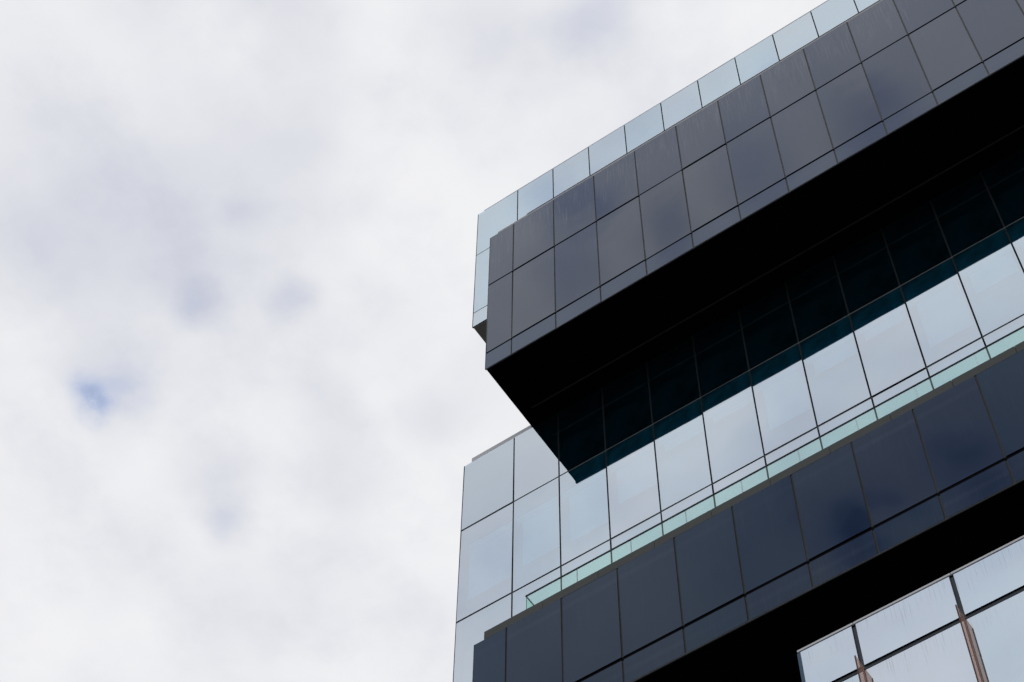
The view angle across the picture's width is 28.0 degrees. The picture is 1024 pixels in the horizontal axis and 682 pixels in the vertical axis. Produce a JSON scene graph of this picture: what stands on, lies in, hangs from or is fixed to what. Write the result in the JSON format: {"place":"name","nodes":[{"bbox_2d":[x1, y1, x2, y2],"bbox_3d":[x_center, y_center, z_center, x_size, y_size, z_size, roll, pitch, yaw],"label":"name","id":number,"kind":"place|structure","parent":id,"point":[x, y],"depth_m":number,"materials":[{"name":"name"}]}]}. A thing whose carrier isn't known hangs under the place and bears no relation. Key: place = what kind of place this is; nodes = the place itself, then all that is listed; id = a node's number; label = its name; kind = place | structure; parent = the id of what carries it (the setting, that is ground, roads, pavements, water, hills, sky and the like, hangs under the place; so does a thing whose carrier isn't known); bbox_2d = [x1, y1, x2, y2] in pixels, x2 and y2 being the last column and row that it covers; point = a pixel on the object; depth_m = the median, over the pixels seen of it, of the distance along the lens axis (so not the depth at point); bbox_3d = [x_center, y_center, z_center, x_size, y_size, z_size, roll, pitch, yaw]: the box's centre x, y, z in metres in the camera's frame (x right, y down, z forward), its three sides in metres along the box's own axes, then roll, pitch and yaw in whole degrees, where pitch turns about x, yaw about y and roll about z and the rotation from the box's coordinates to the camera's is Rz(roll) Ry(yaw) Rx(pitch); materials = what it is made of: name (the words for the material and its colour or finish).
{"place":"outdoors","nodes":[
{"label":"outdoors","id":0,"kind":"place"},
{"bbox_2d":[0,0,826,681],"label":"sky","id":1,"kind":"structure","parent":0,"point":[247,393],"materials":[{"name":"white"}]},
{"bbox_2d":[453,0,1023,681],"bbox_3d":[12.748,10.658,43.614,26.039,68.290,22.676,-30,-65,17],"label":"office building","id":2,"kind":"structure","parent":0,"point":[749,324],"depth_m":54.02,"materials":[{"name":"navy tinted glass"},{"name":"pale glass"},{"name":"dark metal"}]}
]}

